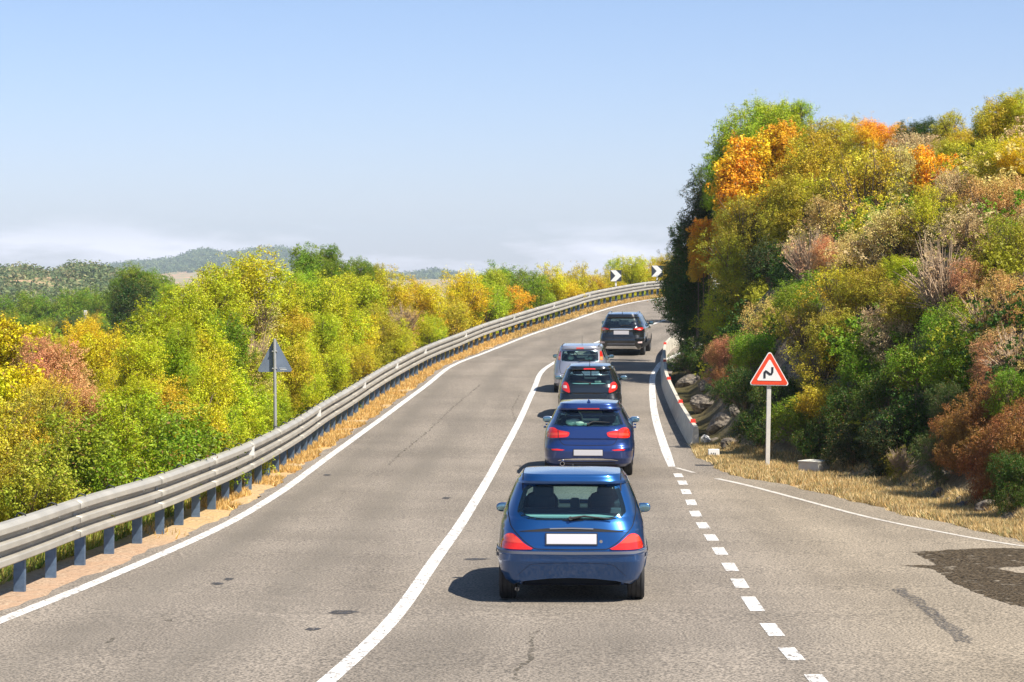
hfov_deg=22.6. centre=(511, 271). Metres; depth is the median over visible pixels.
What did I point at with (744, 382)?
bush
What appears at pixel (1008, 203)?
bush
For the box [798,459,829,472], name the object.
concrete block
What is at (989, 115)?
tree
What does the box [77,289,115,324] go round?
tree
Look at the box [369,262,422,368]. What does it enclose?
tree
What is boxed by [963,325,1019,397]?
bush
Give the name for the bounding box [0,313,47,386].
bush
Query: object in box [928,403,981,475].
bush
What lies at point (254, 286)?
tree
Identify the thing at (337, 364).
bush
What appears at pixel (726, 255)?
bush
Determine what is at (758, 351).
bush
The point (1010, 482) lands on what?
bush
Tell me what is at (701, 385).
rock
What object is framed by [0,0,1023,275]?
sky
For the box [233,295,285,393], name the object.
bush
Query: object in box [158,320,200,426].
bush
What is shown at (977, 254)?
bush
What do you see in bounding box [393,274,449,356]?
tree
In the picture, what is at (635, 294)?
undergrowth
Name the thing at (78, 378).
bush
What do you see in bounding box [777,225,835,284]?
bush
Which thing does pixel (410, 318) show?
tree
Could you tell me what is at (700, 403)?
rock
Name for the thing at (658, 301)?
bush
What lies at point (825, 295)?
bush
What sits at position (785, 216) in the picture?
tree
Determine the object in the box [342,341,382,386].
bush
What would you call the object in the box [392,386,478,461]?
crack
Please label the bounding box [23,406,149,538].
bush
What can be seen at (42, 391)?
bush
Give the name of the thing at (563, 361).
car
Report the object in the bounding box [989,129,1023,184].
tree
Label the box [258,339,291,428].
road sign
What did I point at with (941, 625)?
skid mark
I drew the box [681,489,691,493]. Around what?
lane dash
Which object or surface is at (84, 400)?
bush
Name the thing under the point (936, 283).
bush
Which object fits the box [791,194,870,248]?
bush
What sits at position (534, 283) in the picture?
bush
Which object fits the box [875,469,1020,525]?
loose stones
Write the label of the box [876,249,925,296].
bush
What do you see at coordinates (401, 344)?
bush
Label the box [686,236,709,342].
tree
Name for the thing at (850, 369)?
bush
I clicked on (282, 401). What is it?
bush
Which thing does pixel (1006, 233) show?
bush
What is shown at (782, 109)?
tree
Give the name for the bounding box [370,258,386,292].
tree
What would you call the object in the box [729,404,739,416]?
rock
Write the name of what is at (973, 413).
bush
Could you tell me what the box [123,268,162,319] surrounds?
tree
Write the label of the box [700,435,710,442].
stone
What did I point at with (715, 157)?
tree
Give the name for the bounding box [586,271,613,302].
bush
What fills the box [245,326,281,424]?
bush
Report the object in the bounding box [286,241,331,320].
tree
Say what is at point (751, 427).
bush
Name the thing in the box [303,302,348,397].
tree
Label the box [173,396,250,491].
bush
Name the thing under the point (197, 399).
tree
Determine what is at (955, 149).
tree
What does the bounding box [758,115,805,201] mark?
tree
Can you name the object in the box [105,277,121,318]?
tree
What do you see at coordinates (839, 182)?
bush
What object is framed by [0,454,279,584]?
green grass
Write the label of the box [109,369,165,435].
tree
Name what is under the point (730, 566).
lane dash
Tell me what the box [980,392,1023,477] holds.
bush
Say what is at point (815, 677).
lane dash
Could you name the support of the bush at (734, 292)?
on the ground at (38, 583)
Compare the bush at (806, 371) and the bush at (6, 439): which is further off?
the bush at (806, 371)
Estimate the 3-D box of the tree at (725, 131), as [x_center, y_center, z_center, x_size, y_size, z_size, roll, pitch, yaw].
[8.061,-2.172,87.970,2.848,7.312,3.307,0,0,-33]
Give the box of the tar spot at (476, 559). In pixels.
[465,558,486,559]
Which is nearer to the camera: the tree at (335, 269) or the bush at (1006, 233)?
the bush at (1006, 233)
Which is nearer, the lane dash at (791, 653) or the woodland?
the lane dash at (791, 653)
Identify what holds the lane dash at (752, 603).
on the road
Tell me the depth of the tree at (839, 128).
83.58 m
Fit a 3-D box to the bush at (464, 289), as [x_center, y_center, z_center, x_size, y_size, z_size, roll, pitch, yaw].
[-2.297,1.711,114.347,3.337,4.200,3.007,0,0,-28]
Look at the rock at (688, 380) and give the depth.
80.74 m
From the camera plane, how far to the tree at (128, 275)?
189.35 m
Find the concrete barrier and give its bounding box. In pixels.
[660,335,698,447]
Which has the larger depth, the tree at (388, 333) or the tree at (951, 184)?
the tree at (388, 333)
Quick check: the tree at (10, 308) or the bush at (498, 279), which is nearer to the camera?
the bush at (498, 279)
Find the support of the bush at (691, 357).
on the ground at (38, 583)
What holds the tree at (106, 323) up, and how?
on the ground at (38, 583)
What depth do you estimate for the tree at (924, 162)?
64.49 m
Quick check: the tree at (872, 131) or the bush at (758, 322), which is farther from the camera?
the tree at (872, 131)
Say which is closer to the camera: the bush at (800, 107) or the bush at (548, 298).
the bush at (800, 107)
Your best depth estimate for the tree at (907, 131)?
77.88 m
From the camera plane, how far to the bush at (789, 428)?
52.56 m
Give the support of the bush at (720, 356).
on the ground at (38, 583)
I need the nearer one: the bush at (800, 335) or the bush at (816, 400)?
the bush at (816, 400)
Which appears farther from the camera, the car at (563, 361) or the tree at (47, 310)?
the tree at (47, 310)
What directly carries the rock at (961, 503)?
on the ground at (38, 583)
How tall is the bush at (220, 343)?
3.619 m
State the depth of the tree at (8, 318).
199.81 m
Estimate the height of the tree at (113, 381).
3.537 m
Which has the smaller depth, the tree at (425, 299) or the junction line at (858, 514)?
the junction line at (858, 514)
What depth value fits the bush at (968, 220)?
52.51 m
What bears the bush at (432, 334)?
on the ground at (38, 583)
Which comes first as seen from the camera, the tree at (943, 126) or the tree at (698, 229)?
the tree at (943, 126)
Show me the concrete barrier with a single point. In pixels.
(686, 424)
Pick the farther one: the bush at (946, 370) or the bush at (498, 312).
the bush at (498, 312)
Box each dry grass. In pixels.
[118,294,663,538]
[686,435,1023,542]
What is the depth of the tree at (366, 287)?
87.20 m
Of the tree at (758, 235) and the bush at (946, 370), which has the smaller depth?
the bush at (946, 370)
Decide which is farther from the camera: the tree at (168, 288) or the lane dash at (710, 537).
the tree at (168, 288)
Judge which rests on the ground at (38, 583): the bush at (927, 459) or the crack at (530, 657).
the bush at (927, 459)
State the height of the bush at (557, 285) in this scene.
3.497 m
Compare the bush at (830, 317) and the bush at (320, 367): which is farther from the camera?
the bush at (320, 367)
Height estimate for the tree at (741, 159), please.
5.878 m
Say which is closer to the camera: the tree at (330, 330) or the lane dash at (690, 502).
the lane dash at (690, 502)
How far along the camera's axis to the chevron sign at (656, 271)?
156.23 m
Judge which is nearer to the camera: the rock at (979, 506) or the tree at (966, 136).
the rock at (979, 506)
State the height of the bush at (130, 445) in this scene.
2.646 m
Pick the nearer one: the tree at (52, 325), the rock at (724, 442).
the rock at (724, 442)
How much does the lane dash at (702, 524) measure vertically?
0.015 m
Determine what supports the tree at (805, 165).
on the ground at (38, 583)
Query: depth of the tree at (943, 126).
75.88 m
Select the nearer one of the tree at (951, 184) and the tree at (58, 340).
the tree at (951, 184)
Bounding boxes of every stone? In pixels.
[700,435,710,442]
[708,449,718,455]
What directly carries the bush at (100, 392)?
on the ground at (38, 583)
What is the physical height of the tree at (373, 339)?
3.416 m
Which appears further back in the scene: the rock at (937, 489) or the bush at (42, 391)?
the rock at (937, 489)
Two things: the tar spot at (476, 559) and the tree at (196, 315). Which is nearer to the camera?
the tar spot at (476, 559)
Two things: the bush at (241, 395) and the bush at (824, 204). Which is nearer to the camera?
the bush at (241, 395)
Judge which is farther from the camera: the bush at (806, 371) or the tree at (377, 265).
the tree at (377, 265)
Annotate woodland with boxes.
[9,301,594,363]
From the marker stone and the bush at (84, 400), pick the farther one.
the marker stone
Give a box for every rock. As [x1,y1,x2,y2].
[675,374,699,387]
[690,394,713,413]
[698,377,714,392]
[706,412,729,435]
[720,438,736,448]
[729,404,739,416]
[931,487,942,497]
[956,501,965,507]
[974,499,993,511]
[1000,512,1015,519]
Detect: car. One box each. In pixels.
[496,464,649,598]
[543,399,639,474]
[553,343,613,391]
[555,359,626,414]
[600,311,653,354]
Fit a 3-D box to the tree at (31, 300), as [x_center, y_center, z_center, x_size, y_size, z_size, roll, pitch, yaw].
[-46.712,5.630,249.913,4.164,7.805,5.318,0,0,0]
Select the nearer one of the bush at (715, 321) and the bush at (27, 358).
the bush at (27, 358)
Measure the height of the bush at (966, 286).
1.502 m
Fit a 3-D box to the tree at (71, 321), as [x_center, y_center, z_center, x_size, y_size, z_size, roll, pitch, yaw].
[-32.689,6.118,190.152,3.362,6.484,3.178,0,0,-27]
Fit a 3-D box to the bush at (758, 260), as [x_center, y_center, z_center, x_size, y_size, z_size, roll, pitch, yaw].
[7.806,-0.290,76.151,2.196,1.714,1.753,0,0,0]
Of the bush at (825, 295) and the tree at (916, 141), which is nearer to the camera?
the bush at (825, 295)
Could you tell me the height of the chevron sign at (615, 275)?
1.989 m
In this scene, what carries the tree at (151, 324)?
on the ground at (38, 583)
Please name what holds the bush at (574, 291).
on the ground at (38, 583)
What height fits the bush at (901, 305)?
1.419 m
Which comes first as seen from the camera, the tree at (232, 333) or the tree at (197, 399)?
the tree at (197, 399)
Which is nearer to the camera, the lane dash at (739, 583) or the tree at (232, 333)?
the lane dash at (739, 583)
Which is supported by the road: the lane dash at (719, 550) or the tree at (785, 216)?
the lane dash at (719, 550)
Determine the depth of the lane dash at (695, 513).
40.35 m
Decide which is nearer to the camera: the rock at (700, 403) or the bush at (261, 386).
the bush at (261, 386)
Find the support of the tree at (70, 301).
on the ground at (38, 583)
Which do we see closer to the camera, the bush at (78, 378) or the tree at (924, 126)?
the bush at (78, 378)
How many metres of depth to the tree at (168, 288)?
184.63 m
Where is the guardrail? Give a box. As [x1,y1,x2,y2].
[0,280,719,591]
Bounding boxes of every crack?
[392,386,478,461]
[512,632,534,679]
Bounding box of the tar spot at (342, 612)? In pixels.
[331,610,358,613]
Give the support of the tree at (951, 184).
on the ground at (38, 583)
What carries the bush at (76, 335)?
on the ground at (38, 583)
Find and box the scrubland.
[0,259,326,325]
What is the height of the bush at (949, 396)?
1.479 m
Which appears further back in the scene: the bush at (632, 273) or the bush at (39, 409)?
the bush at (632, 273)
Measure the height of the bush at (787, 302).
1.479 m
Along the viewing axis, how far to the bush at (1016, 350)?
43.50 m
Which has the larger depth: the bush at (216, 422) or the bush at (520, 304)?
the bush at (520, 304)
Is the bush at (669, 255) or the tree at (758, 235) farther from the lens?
the bush at (669, 255)
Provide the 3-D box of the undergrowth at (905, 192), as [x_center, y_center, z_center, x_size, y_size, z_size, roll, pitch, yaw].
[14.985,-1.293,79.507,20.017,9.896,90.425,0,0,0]
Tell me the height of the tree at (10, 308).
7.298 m
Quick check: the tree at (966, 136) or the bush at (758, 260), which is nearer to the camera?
the tree at (966, 136)
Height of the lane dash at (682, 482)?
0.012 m
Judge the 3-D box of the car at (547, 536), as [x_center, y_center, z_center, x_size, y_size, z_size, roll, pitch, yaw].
[0.714,2.968,29.954,1.830,1.430,3.745,0,-1,2]
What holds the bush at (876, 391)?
on the ground at (38, 583)
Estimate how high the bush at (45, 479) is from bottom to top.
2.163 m
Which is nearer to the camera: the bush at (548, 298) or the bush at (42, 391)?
the bush at (42, 391)
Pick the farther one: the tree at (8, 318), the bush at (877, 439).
the tree at (8, 318)
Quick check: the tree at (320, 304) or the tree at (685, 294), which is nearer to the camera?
the tree at (320, 304)
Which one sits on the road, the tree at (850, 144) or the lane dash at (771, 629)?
the lane dash at (771, 629)
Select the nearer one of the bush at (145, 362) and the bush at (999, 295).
the bush at (145, 362)
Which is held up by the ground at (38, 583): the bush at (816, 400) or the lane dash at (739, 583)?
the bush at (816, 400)
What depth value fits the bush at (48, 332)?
42.96 m
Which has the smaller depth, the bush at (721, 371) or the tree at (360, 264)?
the bush at (721, 371)
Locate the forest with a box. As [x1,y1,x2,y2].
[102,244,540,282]
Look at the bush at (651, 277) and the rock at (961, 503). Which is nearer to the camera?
the rock at (961, 503)
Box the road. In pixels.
[0,297,1023,681]
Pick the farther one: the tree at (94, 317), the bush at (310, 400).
the tree at (94, 317)
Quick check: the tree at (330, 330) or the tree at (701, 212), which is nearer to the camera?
the tree at (330, 330)
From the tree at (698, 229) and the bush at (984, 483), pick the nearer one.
the bush at (984, 483)
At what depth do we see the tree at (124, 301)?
159.66 m
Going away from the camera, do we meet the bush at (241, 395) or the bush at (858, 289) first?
the bush at (241, 395)
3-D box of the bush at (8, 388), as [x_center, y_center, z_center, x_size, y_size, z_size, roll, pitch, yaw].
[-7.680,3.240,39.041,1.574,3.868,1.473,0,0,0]
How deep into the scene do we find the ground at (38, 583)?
47.40 m
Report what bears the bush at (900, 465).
on the ground at (38, 583)
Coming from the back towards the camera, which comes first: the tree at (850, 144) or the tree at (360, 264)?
the tree at (360, 264)
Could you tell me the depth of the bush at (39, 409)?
37.00 m
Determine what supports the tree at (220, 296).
on the ground at (38, 583)
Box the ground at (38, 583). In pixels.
[0,187,1023,609]
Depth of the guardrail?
40.94 m
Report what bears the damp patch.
on the road
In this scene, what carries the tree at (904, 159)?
on the ground at (38, 583)
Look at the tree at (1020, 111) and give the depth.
65.63 m
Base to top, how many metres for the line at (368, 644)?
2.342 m
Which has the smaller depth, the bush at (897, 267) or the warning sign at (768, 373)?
the warning sign at (768, 373)
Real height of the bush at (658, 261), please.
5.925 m
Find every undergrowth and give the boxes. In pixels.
[288,292,644,428]
[693,115,1023,455]
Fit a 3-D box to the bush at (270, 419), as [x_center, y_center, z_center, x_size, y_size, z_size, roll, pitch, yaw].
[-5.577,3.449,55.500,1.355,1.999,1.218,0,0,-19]
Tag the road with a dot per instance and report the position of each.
(364, 527)
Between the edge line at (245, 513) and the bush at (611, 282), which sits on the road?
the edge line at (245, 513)
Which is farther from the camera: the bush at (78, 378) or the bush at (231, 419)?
the bush at (231, 419)
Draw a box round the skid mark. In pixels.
[893,588,970,642]
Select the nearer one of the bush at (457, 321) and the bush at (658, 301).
the bush at (457, 321)
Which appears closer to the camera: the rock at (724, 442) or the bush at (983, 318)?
the bush at (983, 318)
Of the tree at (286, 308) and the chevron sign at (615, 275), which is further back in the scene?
the chevron sign at (615, 275)
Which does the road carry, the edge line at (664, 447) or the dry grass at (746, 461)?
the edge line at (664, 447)
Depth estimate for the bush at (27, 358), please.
39.92 m
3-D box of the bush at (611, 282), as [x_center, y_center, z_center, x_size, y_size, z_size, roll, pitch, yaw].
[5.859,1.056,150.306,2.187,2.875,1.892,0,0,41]
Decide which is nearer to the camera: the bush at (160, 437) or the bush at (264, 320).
the bush at (160, 437)
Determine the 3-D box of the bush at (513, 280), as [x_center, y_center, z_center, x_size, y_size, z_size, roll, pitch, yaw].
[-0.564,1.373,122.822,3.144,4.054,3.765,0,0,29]
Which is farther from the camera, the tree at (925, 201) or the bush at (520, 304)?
the bush at (520, 304)
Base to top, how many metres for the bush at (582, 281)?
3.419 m
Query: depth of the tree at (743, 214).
81.91 m
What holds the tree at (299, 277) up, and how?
on the ground at (38, 583)
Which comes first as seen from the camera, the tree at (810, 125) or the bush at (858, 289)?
the bush at (858, 289)
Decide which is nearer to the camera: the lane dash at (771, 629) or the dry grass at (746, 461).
the lane dash at (771, 629)
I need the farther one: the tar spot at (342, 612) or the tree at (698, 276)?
the tree at (698, 276)
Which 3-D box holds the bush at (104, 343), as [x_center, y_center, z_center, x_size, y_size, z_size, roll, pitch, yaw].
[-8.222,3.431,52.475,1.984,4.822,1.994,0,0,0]
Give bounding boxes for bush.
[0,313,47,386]
[0,357,50,461]
[0,384,67,509]
[0,388,71,449]
[0,430,115,557]
[0,459,42,521]
[4,370,88,453]
[8,329,69,405]
[21,335,104,417]
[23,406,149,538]
[32,323,55,351]
[57,381,106,451]
[60,314,111,388]
[68,320,135,395]
[81,384,176,516]
[86,385,121,424]
[88,390,217,498]
[130,370,208,501]
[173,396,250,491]
[191,349,241,487]
[214,361,280,475]
[219,403,263,486]
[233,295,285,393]
[243,352,282,434]
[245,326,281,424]
[250,390,286,438]
[262,385,293,431]
[269,304,318,419]
[280,326,332,423]
[285,372,334,426]
[311,342,359,406]
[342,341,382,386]
[382,315,421,363]
[410,311,450,356]
[432,263,493,341]
[436,290,474,336]
[468,272,514,335]
[472,260,519,331]
[476,259,536,324]
[499,283,535,328]
[514,263,553,323]
[528,285,559,317]
[534,262,571,312]
[553,277,585,299]
[561,261,597,306]
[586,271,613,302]
[594,266,626,299]
[604,254,651,296]
[632,257,662,293]
[647,283,715,322]
[650,253,671,289]
[659,258,713,350]
[664,244,681,355]
[666,336,707,375]
[689,292,744,336]
[692,216,763,322]
[698,333,748,387]
[702,257,766,320]
[703,364,766,421]
[709,365,742,404]
[724,322,780,373]
[726,405,783,446]
[736,233,793,288]
[736,293,784,345]
[744,366,802,424]
[759,393,832,445]
[769,278,823,328]
[771,297,821,351]
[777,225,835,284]
[780,340,842,390]
[785,377,854,430]
[786,99,810,139]
[789,417,840,459]
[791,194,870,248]
[792,261,863,316]
[804,297,876,361]
[809,143,919,240]
[809,233,842,283]
[813,381,880,435]
[820,230,877,283]
[820,417,873,466]
[829,260,896,315]
[833,337,886,398]
[845,201,944,270]
[849,353,919,426]
[851,302,916,366]
[853,399,920,477]
[869,335,942,403]
[872,268,937,334]
[874,382,938,441]
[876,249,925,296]
[881,444,919,483]
[893,233,976,314]
[907,431,953,487]
[909,292,981,349]
[914,333,980,399]
[920,375,967,436]
[921,204,996,266]
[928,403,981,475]
[947,256,994,315]
[947,288,1016,345]
[949,373,1009,438]
[949,415,1011,508]
[950,173,1023,233]
[960,245,1022,294]
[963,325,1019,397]
[967,269,1023,335]
[969,209,1023,275]
[978,171,1023,228]
[979,324,1023,393]
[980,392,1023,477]
[981,367,1023,425]
[983,444,1023,515]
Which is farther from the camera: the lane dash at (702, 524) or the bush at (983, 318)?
the bush at (983, 318)
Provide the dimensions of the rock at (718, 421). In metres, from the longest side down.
0.762 x 0.736 x 0.533 m
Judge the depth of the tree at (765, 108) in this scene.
89.71 m
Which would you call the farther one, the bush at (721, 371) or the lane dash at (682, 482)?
the bush at (721, 371)
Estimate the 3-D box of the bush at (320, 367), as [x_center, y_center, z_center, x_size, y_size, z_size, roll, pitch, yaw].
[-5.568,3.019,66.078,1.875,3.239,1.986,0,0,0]
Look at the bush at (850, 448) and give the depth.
49.46 m
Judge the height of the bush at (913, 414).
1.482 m
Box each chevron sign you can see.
[610,270,621,286]
[652,265,662,293]
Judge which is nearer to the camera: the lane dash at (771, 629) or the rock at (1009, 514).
the lane dash at (771, 629)
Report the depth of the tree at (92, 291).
254.95 m
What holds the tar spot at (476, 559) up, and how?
on the road
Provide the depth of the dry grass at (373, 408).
72.09 m
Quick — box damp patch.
[902,548,1023,605]
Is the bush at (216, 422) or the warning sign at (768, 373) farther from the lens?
the warning sign at (768, 373)
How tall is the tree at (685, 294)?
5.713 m
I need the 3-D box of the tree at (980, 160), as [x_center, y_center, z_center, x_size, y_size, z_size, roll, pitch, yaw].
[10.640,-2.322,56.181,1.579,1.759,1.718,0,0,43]
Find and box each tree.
[0,291,41,325]
[0,311,21,335]
[7,311,50,333]
[15,289,53,318]
[28,293,74,323]
[35,315,61,336]
[49,331,71,378]
[53,286,95,321]
[54,313,92,336]
[77,284,101,314]
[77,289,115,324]
[81,310,105,331]
[89,366,127,397]
[95,317,112,333]
[99,273,158,359]
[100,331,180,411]
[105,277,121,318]
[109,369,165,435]
[113,260,156,339]
[117,294,200,391]
[122,324,216,460]
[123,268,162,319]
[152,273,177,306]
[152,279,230,403]
[157,282,182,308]
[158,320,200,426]
[179,261,259,391]
[191,245,298,410]
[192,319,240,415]
[202,307,262,402]
[255,278,317,425]
[270,264,318,351]
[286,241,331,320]
[290,267,374,383]
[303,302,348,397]
[314,255,357,309]
[316,243,342,286]
[330,266,391,363]
[331,300,385,378]
[340,255,377,282]
[349,298,406,370]
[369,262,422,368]
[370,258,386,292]
[384,299,425,356]
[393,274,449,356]
[653,210,719,347]
[676,164,719,338]
[685,216,719,342]
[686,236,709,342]
[692,136,729,295]
[702,103,774,231]
[704,129,780,282]
[704,190,770,303]
[713,166,745,231]
[739,89,780,186]
[746,193,786,259]
[754,163,837,251]
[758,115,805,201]
[764,121,846,244]
[766,92,819,155]
[801,117,833,166]
[802,112,863,218]
[827,127,883,218]
[850,114,892,196]
[854,139,917,204]
[874,128,944,175]
[875,117,911,167]
[885,180,964,251]
[891,119,922,176]
[907,143,962,198]
[911,115,940,148]
[927,164,977,212]
[929,108,966,159]
[929,132,971,170]
[943,124,978,146]
[957,140,978,166]
[958,129,1022,189]
[968,120,997,149]
[970,91,1023,150]
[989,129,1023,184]
[995,87,1023,143]
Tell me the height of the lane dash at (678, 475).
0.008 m
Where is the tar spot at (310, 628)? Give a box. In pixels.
[305,627,321,629]
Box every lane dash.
[673,473,682,476]
[678,481,687,484]
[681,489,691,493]
[686,500,696,504]
[689,511,701,515]
[696,522,709,527]
[704,534,718,540]
[712,547,727,554]
[722,563,738,570]
[731,579,749,587]
[741,597,764,610]
[760,623,784,635]
[778,647,805,659]
[804,674,827,681]
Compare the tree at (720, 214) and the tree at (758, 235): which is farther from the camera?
the tree at (720, 214)
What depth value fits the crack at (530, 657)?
23.82 m
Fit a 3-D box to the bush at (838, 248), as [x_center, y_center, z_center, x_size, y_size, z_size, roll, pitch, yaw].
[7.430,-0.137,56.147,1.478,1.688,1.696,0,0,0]
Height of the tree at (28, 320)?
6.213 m
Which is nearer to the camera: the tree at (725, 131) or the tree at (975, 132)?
the tree at (975, 132)
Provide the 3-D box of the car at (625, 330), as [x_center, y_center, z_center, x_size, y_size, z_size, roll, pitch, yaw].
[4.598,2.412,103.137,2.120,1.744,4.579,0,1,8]
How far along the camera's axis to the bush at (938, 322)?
48.48 m
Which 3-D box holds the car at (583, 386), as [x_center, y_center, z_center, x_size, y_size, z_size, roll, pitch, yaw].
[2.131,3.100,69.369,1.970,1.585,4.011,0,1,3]
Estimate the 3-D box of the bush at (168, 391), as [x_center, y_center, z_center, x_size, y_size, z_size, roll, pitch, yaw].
[-5.832,2.959,42.503,1.396,2.742,1.461,0,0,42]
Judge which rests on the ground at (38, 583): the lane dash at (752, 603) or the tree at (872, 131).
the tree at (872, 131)
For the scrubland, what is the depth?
696.60 m
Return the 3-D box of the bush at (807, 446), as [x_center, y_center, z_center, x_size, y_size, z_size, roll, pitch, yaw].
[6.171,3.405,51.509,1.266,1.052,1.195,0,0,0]
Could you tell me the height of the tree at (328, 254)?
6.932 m
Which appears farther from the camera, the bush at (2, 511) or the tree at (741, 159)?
the tree at (741, 159)
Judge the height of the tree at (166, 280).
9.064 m
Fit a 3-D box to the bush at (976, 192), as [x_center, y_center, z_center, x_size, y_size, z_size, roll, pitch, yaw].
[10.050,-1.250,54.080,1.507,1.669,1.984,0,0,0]
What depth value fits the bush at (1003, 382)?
42.03 m
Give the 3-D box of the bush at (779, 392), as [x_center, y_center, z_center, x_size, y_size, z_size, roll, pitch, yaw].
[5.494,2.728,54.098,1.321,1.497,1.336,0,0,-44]
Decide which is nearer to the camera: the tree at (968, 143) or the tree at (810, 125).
the tree at (968, 143)
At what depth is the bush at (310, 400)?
64.24 m
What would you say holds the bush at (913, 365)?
on the ground at (38, 583)
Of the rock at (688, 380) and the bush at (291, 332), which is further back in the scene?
the rock at (688, 380)
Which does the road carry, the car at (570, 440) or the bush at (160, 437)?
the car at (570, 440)
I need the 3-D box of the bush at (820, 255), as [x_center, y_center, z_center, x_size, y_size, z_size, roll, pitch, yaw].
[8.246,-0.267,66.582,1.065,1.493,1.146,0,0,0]
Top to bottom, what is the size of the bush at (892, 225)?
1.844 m
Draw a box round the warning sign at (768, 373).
[750,352,787,464]
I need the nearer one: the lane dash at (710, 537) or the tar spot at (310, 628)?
the tar spot at (310, 628)
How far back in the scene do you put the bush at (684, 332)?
93.79 m
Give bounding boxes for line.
[0,298,657,623]
[317,319,666,681]
[649,346,695,466]
[714,478,1023,545]
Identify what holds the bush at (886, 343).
on the ground at (38, 583)
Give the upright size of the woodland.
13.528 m
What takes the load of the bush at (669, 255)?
on the ground at (38, 583)
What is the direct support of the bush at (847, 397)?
on the ground at (38, 583)
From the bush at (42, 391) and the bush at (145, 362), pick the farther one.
the bush at (145, 362)

